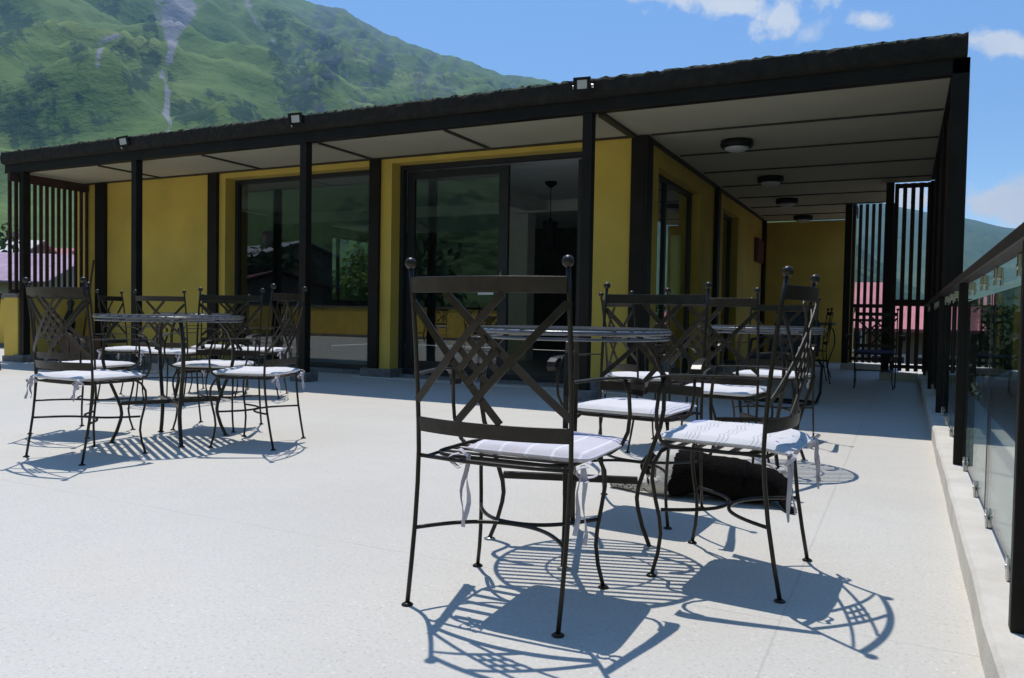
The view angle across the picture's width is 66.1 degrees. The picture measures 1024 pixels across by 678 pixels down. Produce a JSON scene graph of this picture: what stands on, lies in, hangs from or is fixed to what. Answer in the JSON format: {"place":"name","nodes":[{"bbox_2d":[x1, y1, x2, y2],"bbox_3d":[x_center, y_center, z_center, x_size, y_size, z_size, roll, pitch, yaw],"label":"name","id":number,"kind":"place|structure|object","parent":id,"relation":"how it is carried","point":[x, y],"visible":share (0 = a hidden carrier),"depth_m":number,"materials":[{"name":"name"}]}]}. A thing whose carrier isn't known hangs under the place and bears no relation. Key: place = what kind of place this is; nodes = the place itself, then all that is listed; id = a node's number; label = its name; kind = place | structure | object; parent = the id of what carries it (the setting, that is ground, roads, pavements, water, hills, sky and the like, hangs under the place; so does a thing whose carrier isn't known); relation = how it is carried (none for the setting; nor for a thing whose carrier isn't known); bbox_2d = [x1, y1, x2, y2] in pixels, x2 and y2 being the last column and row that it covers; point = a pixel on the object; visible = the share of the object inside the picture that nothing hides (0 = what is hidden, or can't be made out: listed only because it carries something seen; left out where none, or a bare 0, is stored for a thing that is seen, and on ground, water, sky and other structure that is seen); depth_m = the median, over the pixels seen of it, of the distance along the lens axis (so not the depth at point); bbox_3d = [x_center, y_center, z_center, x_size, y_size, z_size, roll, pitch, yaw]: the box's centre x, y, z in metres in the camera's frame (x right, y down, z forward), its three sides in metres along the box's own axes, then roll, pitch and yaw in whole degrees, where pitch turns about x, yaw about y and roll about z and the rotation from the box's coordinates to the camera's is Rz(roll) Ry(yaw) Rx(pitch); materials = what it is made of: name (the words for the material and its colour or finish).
{"place":"outdoors","nodes":[
{"label":"outdoors","id":0,"kind":"place"},
{"bbox_2d":[0,252,73,296],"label":"house","id":1,"kind":"structure","parent":0,"point":[3,272],"depth_m":38.95,"materials":[{"name":"pink metal"}]},
{"bbox_2d":[0,0,796,294],"bbox_3d":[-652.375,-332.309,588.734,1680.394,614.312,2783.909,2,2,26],"label":"mountain","id":2,"kind":"structure","parent":0,"point":[73,71],"depth_m":521.46,"materials":[{"name":"green plant"}]},
{"bbox_2d":[0,344,984,677],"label":"terrace floor","id":3,"kind":"structure","parent":0,"point":[250,554],"depth_m":2.65,"materials":[{"name":"beige concrete"}]},
{"bbox_2d":[0,297,8,346],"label":"parapet wall","id":4,"kind":"structure","parent":3,"relation":"on","point":[2,322],"depth_m":14.83,"materials":[{"name":"paint"}]},
{"bbox_2d":[2,294,84,361],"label":"parapet wall","id":5,"kind":"structure","parent":3,"relation":"on","point":[11,329],"depth_m":11.24,"materials":[{"name":"painted plaster"}]},
{"bbox_2d":[55,299,75,360],"bbox_3d":[-6.488,-0.133,11.519,0.280,0.910,0.276,11,6,26],"label":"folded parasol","id":6,"kind":"object","parent":3,"relation":"on","point":[70,303],"visible":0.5,"depth_m":11.46,"materials":[{"name":"black fabric"}]},
{"bbox_2d":[27,281,147,438],"bbox_3d":[-2.725,0.119,4.992,0.642,0.948,0.441,2,2,17],"label":"garden chair","id":7,"kind":"object","parent":3,"relation":"on","point":[64,355],"visible":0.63,"depth_m":4.83,"materials":[{"name":"metal"}]},
{"bbox_2d":[62,360,134,368],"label":"seat cushion","id":8,"kind":"object","parent":7,"relation":"on","point":[110,364],"visible":0.48,"depth_m":4.99,"materials":[{"name":"white fabric"}]},
{"bbox_2d":[83,260,94,335],"bbox_3d":[-6.378,-0.450,11.826,0.027,1.485,0.296,1,2,11],"label":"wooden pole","id":9,"kind":"object","parent":3,"relation":"on","point":[91,276],"visible":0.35,"depth_m":11.87,"materials":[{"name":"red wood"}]},
{"bbox_2d":[22,277,160,465],"bbox_3d":[-2.277,0.152,4.207,0.642,0.948,0.441,2,2,26],"label":"garden chair","id":10,"kind":"object","parent":3,"relation":"on","point":[72,291],"visible":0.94,"depth_m":4.05,"materials":[{"name":"metal"}]},
{"bbox_2d":[24,369,145,401],"bbox_3d":[-2.275,0.245,4.220,0.433,0.142,0.434,2,2,26],"label":"seat cushion","id":11,"kind":"object","parent":10,"relation":"on","point":[78,377],"visible":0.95,"depth_m":4.12,"materials":[{"name":"fabric"}]},
{"bbox_2d":[95,289,167,399],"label":"garden chair","id":12,"kind":"object","parent":3,"relation":"on","point":[109,298],"visible":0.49,"depth_m":6.98,"materials":[{"name":"metal"}]},
{"bbox_2d":[97,346,154,359],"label":"seat cushion","id":13,"kind":"object","parent":12,"relation":"on","point":[123,348],"visible":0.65,"depth_m":6.81,"materials":[{"name":"fabric"}]},
{"bbox_2d":[92,314,244,447],"bbox_3d":[-2.077,0.232,4.794,0.844,0.757,0.844,0,2,-34],"label":"round table","id":14,"kind":"object","parent":3,"relation":"on","point":[221,320],"visible":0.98,"depth_m":4.63,"materials":[{"name":"metal"}]},
{"bbox_2d":[133,289,220,405],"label":"garden chair","id":15,"kind":"object","parent":3,"relation":"on","point":[147,299],"visible":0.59,"depth_m":6.50,"materials":[{"name":"metal"}]},
{"bbox_2d":[136,348,204,365],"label":"seat cushion","id":16,"kind":"object","parent":15,"relation":"on","point":[177,351],"visible":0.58,"depth_m":6.54,"materials":[{"name":"fabric"}]},
{"bbox_2d":[159,312,231,398],"bbox_3d":[-2.850,0.143,7.154,0.679,0.757,0.679,2,2,21],"label":"round table","id":17,"kind":"object","parent":3,"relation":"on","point":[192,371],"visible":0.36,"depth_m":7.01,"materials":[{"name":"metal"}]},
{"bbox_2d":[157,287,264,432],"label":"garden chair","id":18,"kind":"object","parent":3,"relation":"on","point":[240,351],"visible":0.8,"depth_m":5.47,"materials":[{"name":"metal"}]},
{"bbox_2d":[172,359,257,376],"bbox_3d":[-1.987,0.216,5.296,0.434,0.140,0.442,1,2,7],"label":"seat cushion","id":19,"kind":"object","parent":18,"relation":"on","point":[216,363],"visible":0.83,"depth_m":5.12,"materials":[{"name":"fabric"}]},
{"bbox_2d":[178,294,250,392],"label":"garden chair","id":20,"kind":"object","parent":3,"relation":"on","point":[236,303],"visible":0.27,"depth_m":7.83,"materials":[{"name":"metal"}]},
{"bbox_2d":[191,344,244,357],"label":"seat cushion","id":21,"kind":"object","parent":20,"relation":"on","point":[207,346],"visible":0.42,"depth_m":7.46,"materials":[{"name":"fabric"}]},
{"bbox_2d":[200,283,306,450],"bbox_3d":[-1.501,0.149,4.708,0.441,0.948,0.642,1,2,7],"label":"garden chair","id":22,"kind":"object","parent":3,"relation":"on","point":[286,297],"visible":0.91,"depth_m":4.59,"materials":[{"name":"metal"}]},
{"bbox_2d":[210,366,304,392],"bbox_3d":[-1.506,0.243,4.711,0.448,0.140,0.431,1,2,7],"label":"seat cushion","id":23,"kind":"object","parent":22,"relation":"on","point":[276,372],"visible":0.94,"depth_m":4.55,"materials":[{"name":"fabric"}]},
{"bbox_2d":[232,300,288,398],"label":"garden chair","id":24,"kind":"object","parent":3,"relation":"on","point":[281,341],"visible":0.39,"depth_m":7.14,"materials":[{"name":"metal"}]},
{"bbox_2d":[235,347,287,358],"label":"seat cushion","id":25,"kind":"object","parent":24,"relation":"on","point":[276,349],"visible":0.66,"depth_m":7.11,"materials":[{"name":"fabric"}]},
{"bbox_2d":[0,31,970,401],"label":"cafe building","id":26,"kind":"structure","parent":3,"relation":"on","point":[636,165],"depth_m":10.06,"materials":[{"name":"paint"}]},
{"bbox_2d":[116,135,129,147],"bbox_3d":[-4.864,-2.487,9.964,0.247,0.152,0.117,-7,7,9],"label":"floodlight","id":27,"kind":"object","parent":26,"relation":"attached to","point":[123,141],"visible":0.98,"depth_m":9.91,"materials":[{"name":"metal"}]},
{"bbox_2d":[288,112,302,126],"bbox_3d":[-2.349,-2.420,8.713,0.247,0.152,0.117,-2,8,9],"label":"floodlight","id":28,"kind":"object","parent":26,"relation":"attached to","point":[295,118],"visible":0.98,"depth_m":8.66,"materials":[{"name":"metal"}]},
{"bbox_2d":[234,170,368,368],"bbox_3d":[-2.758,-0.905,10.470,2.446,2.523,0.070,2,2,26],"label":"window","id":29,"kind":"structure","parent":26,"relation":"in","point":[238,183],"depth_m":10.86,"materials":[{"name":"black metal"}]},
{"bbox_2d":[332,235,367,303],"bbox_3d":[-3.684,-1.573,18.101,0.070,1.490,1.600,2,2,26],"label":"window","id":30,"kind":"structure","parent":26,"relation":"in","point":[338,238],"depth_m":17.65,"materials":[{"name":"black metal"}]},
{"bbox_2d":[405,165,510,373],"bbox_3d":[-0.688,-0.830,9.481,1.400,2.430,0.109,2,2,26],"label":"sliding door","id":31,"kind":"structure","parent":26,"relation":"in","point":[504,171],"depth_m":9.40,"materials":[{"name":"black metal"}]},
{"bbox_2d":[542,181,558,249],"bbox_3d":[0.539,-1.731,11.033,0.230,0.945,0.227,2,2,26],"label":"pendant lamp","id":32,"kind":"object","parent":26,"relation":"hanging from","point":[550,230],"visible":1,"depth_m":10.96,"materials":[{"name":"black plastic"}]},
{"bbox_2d":[575,159,581,325],"bbox_3d":[0.795,-0.781,8.776,0.145,2.430,0.050,2,2,26],"label":"sliding door","id":33,"kind":"structure","parent":26,"relation":"in","point":[580,160],"depth_m":8.77,"materials":[{"name":"black metal"}]},
{"bbox_2d":[573,76,593,91],"bbox_3d":[0.679,-2.311,7.203,0.247,0.152,0.117,2,9,20],"label":"floodlight","id":34,"kind":"object","parent":26,"relation":"attached to","point":[582,84],"visible":1,"depth_m":7.16,"materials":[{"name":"black plastic"}]},
{"bbox_2d":[657,174,691,372],"bbox_3d":[1.910,-0.729,9.680,0.070,2.388,1.996,2,2,26],"label":"window","id":35,"kind":"structure","parent":26,"relation":"in","point":[675,201],"depth_m":9.95,"materials":[{"name":"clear glass"}]},
{"bbox_2d":[720,213,730,363],"bbox_3d":[3.279,-0.788,12.428,0.070,2.378,1.196,2,2,26],"label":"window","id":36,"kind":"structure","parent":26,"relation":"in","point":[726,252],"depth_m":12.79,"materials":[{"name":"black glass"}]},
{"bbox_2d":[720,138,752,152],"bbox_3d":[2.375,-2.036,8.324,0.340,0.122,0.340,2,2,26],"label":"ceiling lamp","id":37,"kind":"object","parent":26,"relation":"attached to","point":[734,145],"visible":1,"depth_m":8.22,"materials":[{"name":"black plastic"}]},
{"bbox_2d":[754,237,763,262],"bbox_3d":[4.552,-1.628,14.507,0.072,0.430,0.650,2,2,26],"label":"meter box","id":38,"kind":"object","parent":26,"relation":"attached to","point":[758,250],"visible":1,"depth_m":14.30,"materials":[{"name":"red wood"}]},
{"bbox_2d":[758,239,763,261],"bbox_3d":[4.579,-1.627,14.493,0.011,0.370,0.590,2,2,26],"label":"door","id":39,"kind":"structure","parent":38,"relation":"in","point":[760,243],"depth_m":14.45,"materials":[{"name":"red wood"}]},
{"bbox_2d":[757,175,783,186],"bbox_3d":[3.422,-2.084,10.427,0.340,0.122,0.340,2,2,26],"label":"ceiling lamp","id":40,"kind":"object","parent":26,"relation":"attached to","point":[771,180],"visible":1,"depth_m":10.32,"materials":[{"name":"black plastic"}]},
{"bbox_2d":[776,198,797,206],"bbox_3d":[4.304,-2.129,12.333,0.340,0.122,0.340,2,2,26],"label":"ceiling lamp","id":41,"kind":"object","parent":26,"relation":"attached to","point":[785,202],"visible":1,"depth_m":12.22,"materials":[{"name":"black plastic"}]},
{"bbox_2d":[793,215,812,222],"bbox_3d":[5.285,-2.175,14.302,0.340,0.122,0.340,2,2,26],"label":"ceiling lamp","id":42,"kind":"object","parent":26,"relation":"attached to","point":[802,218],"visible":1,"depth_m":14.19,"materials":[{"name":"black plastic"}]},
{"bbox_2d":[352,376,626,393],"bbox_3d":[-0.377,0.506,8.826,3.500,0.010,0.048,2,2,26],"label":"channel","id":43,"kind":"object","parent":3,"relation":"on","point":[475,383],"visible":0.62,"depth_m":8.86,"materials":[{"name":"grey metal"}]},
{"bbox_2d":[401,255,644,637],"bbox_3d":[0.000,0.256,2.205,0.642,0.948,0.441,2,2,25],"label":"garden chair","id":44,"kind":"object","parent":3,"relation":"on","point":[500,286],"visible":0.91,"depth_m":2.04,"materials":[{"name":"metal"}]},
{"bbox_2d":[448,431,628,545],"bbox_3d":[0.102,0.398,2.232,0.431,0.234,0.406,2,2,25],"label":"seat cushion","id":45,"kind":"object","parent":44,"relation":"on","point":[589,448],"visible":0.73,"depth_m":2.11,"materials":[{"name":"fabric"}]},
{"bbox_2d":[477,325,671,569],"bbox_3d":[0.205,0.338,2.749,0.679,0.757,0.679,1,2,7],"label":"round table","id":46,"kind":"object","parent":3,"relation":"on","point":[640,334],"visible":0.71,"depth_m":2.70,"materials":[{"name":"metal"}]},
{"bbox_2d":[546,282,712,529],"bbox_3d":[0.520,0.232,3.240,0.642,0.948,0.441,2,2,30],"label":"garden chair","id":47,"kind":"object","parent":3,"relation":"on","point":[698,365],"visible":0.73,"depth_m":3.32,"materials":[{"name":"metal"}]},
{"bbox_2d":[578,398,696,416],"bbox_3d":[0.502,0.275,3.211,0.416,0.038,0.406,2,2,30],"label":"seat cushion","id":48,"kind":"object","parent":47,"relation":"on","point":[643,407],"visible":0.81,"depth_m":3.10,"materials":[{"name":"white fabric"}]},
{"bbox_2d":[598,291,697,452],"bbox_3d":[0.794,0.185,4.864,0.441,0.948,0.642,0,2,-17],"label":"garden chair","id":49,"kind":"object","parent":3,"relation":"on","point":[628,367],"visible":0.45,"depth_m":4.71,"materials":[{"name":"metal"}]},
{"bbox_2d":[602,371,668,394],"bbox_3d":[0.822,0.281,4.855,0.446,0.143,0.431,0,2,-17],"label":"seat cushion","id":50,"kind":"object","parent":49,"relation":"on","point":[642,374],"visible":0.31,"depth_m":4.84,"materials":[{"name":"fabric"}]},
{"bbox_2d":[609,447,793,513],"bbox_3d":[0.866,0.599,3.549,0.841,0.203,0.358,2,2,29],"label":"dog","id":51,"kind":"object","parent":3,"relation":"on","point":[732,478],"visible":0.65,"depth_m":3.41},
{"bbox_2d":[665,287,792,463],"bbox_3d":[1.074,0.216,4.047,0.642,0.948,0.441,2,2,34],"label":"garden chair","id":52,"kind":"object","parent":3,"relation":"on","point":[720,303],"visible":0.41,"depth_m":3.87,"materials":[{"name":"metal"}]},
{"bbox_2d":[685,383,771,396],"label":"seat cushion","id":53,"kind":"object","parent":52,"relation":"on","point":[734,390],"visible":0.56,"depth_m":3.92,"materials":[{"name":"white fabric"}]},
{"bbox_2d":[644,266,819,603],"bbox_3d":[0.720,0.260,2.493,0.441,0.948,0.642,2,2,30],"label":"garden chair","id":54,"kind":"object","parent":3,"relation":"on","point":[801,293],"visible":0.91,"depth_m":2.34,"materials":[{"name":"metal"}]},
{"bbox_2d":[661,420,821,522],"bbox_3d":[0.724,0.400,2.494,0.430,0.234,0.431,2,2,30],"label":"seat cushion","id":55,"kind":"object","parent":54,"relation":"on","point":[790,444],"visible":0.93,"depth_m":2.38,"materials":[{"name":"fabric"}]},
{"bbox_2d":[698,325,824,464],"bbox_3d":[1.380,0.305,4.415,0.679,0.757,0.679,1,2,-6],"label":"round table","id":56,"kind":"object","parent":3,"relation":"on","point":[752,329],"visible":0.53,"depth_m":4.38,"materials":[{"name":"metal"}]},
{"bbox_2d":[718,297,820,437],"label":"garden chair","id":57,"kind":"object","parent":3,"relation":"on","point":[799,308],"visible":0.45,"depth_m":5.41,"materials":[{"name":"metal"}]},
{"bbox_2d":[733,369,810,388],"bbox_3d":[1.755,0.283,5.300,0.431,0.140,0.446,2,2,38],"label":"seat cushion","id":58,"kind":"object","parent":57,"relation":"on","point":[765,373],"visible":0.58,"depth_m":5.18,"materials":[{"name":"fabric"}]},
{"bbox_2d":[743,312,822,406],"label":"garden chair","id":59,"kind":"object","parent":3,"relation":"on","point":[799,320],"visible":0.34,"depth_m":7.49,"materials":[{"name":"black metal"}]},
{"bbox_2d":[815,308,833,383],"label":"garden chair","id":60,"kind":"object","parent":3,"relation":"on","point":[826,343],"visible":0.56,"depth_m":9.97,"materials":[{"name":"metal"}]},
{"bbox_2d":[814,322,837,378],"bbox_3d":[4.133,0.147,10.907,0.679,0.757,0.679,1,2,7],"label":"round table","id":61,"kind":"object","parent":3,"relation":"on","point":[822,323],"visible":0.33,"depth_m":10.86,"materials":[{"name":"metal"}]},
{"bbox_2d":[845,308,905,389],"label":"garden chair","id":62,"kind":"object","parent":3,"relation":"on","point":[885,315],"visible":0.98,"depth_m":9.46,"materials":[{"name":"metal"}]},
{"bbox_2d":[855,349,894,360],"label":"seat cushion","id":63,"kind":"object","parent":62,"relation":"on","point":[875,351],"visible":1,"depth_m":9.19,"materials":[{"name":"fabric"}]},
{"bbox_2d":[840,363,917,381],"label":"curb","id":64,"kind":"structure","parent":3,"relation":"on","point":[912,377],"depth_m":10.57,"materials":[{"name":"concrete"}]},
{"bbox_2d":[918,374,1023,677],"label":"curb","id":65,"kind":"structure","parent":3,"relation":"on","point":[981,558],"depth_m":2.57,"materials":[{"name":"concrete"}]},
{"bbox_2d":[923,222,1023,633],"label":"glass railing","id":66,"kind":"object","parent":65,"relation":"on","point":[964,369],"visible":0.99,"depth_m":3.11,"materials":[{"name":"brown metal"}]},
{"bbox_3d":[-6.319,0.270,11.533,0.600,0.100,0.400,2,2,22],"label":"low bench","id":67,"kind":"object","parent":3,"relation":"on","visible":0},
{"bbox_2d":[60,334,100,353],"bbox_3d":[-6.336,0.069,11.476,0.440,0.303,0.430,2,2,22],"label":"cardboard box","id":68,"kind":"object","parent":67,"relation":"on","point":[73,347],"visible":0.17,"depth_m":11.41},
{"bbox_2d":[306,0,1023,227],"label":"sky","id":69,"kind":"structure","parent":0,"point":[558,41],"materials":[{"name":"blue"}]},
{"bbox_2d":[853,282,882,361],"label":"house","id":70,"kind":"structure","parent":0,"point":[867,295],"depth_m":35.30,"materials":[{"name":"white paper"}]},
{"bbox_2d":[853,331,861,350],"bbox_3d":[14.837,-0.089,34.573,1.000,1.200,0.080,2,2,22],"label":"window","id":71,"kind":"structure","parent":70,"relation":"in","point":[860,332],"depth_m":34.40,"materials":[{"name":"white glass"}]},
{"bbox_2d":[810,203,1021,310],"bbox_3d":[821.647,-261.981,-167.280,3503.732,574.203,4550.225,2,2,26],"label":"hill","id":72,"kind":"structure","parent":0,"point":[981,239],"depth_m":1361.47,"materials":[{"name":"green plant"}]},
{"bbox_2d":[855,244,1019,336],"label":"hill","id":73,"kind":"structure","parent":0,"point":[897,281],"depth_m":571.97,"materials":[{"name":"green plant"}]},
{"label":"ground","id":74,"kind":"structure","parent":0,"visible":0},
{"bbox_2d":[0,217,18,252],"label":"tree","id":75,"kind":"object","parent":74,"relation":"on","point":[3,244],"visible":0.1,"depth_m":58.14,"materials":[{"name":"green plant"}]},
{"bbox_2d":[0,233,56,253],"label":"house","id":76,"kind":"structure","parent":74,"relation":"on","point":[6,248],"depth_m":66.91,"materials":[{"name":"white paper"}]},
{"bbox_2d":[55,248,73,253],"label":"house","id":77,"kind":"structure","parent":74,"relation":"on","point":[66,250],"depth_m":70.67,"materials":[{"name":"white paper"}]},
{"bbox_2d":[332,268,362,299],"bbox_3d":[-8.739,0.344,37.489,6.302,7.825,6.204,1,2,9],"label":"tree","id":78,"kind":"object","parent":74,"relation":"on","point":[334,285],"visible":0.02,"depth_m":36.36,"materials":[{"name":"green plant"}]},
{"bbox_2d":[332,241,367,303],"bbox_3d":[-4.656,-0.794,34.782,6.178,10.422,7.149,2,2,22],"label":"tree","id":79,"kind":"object","parent":74,"relation":"on","point":[358,290],"visible":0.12,"depth_m":32.71,"materials":[{"name":"green plant"}]},
{"bbox_2d":[853,306,923,363],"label":"house","id":80,"kind":"structure","parent":74,"relation":"on","point":[912,334],"depth_m":22.49,"materials":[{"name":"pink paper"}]},
{"bbox_2d":[871,354,905,363],"bbox_3d":[10.769,1.021,22.602,1.000,1.200,0.080,2,2,30],"label":"window","id":81,"kind":"structure","parent":80,"relation":"in","point":[903,355],"depth_m":22.42,"materials":[{"name":"white glass"}]},
{"bbox_2d":[918,355,921,363],"bbox_3d":[11.800,1.059,21.997,1.000,1.200,0.080,2,2,30],"label":"window","id":82,"kind":"structure","parent":80,"relation":"in","point":[919,356],"depth_m":22.15,"materials":[{"name":"white glass"}]},
{"bbox_2d":[968,295,1020,375],"bbox_3d":[14.623,1.903,22.650,4.532,6.482,4.924,1,2,4],"label":"tree","id":83,"kind":"object","parent":74,"relation":"on","point":[1006,314],"visible":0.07,"depth_m":22.75,"materials":[{"name":"green plant"}]},
{"bbox_2d":[994,370,1017,441],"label":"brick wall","id":84,"kind":"structure","parent":74,"relation":"on","point":[1005,400],"depth_m":8.27,"materials":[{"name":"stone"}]},
{"bbox_2d":[995,324,1019,375],"bbox_3d":[13.015,1.946,16.798,4.872,6.713,5.672,1,2,-10],"label":"tree","id":85,"kind":"object","parent":74,"relation":"on","point":[1005,362],"visible":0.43,"depth_m":17.38,"materials":[{"name":"green plant"}]}
]}

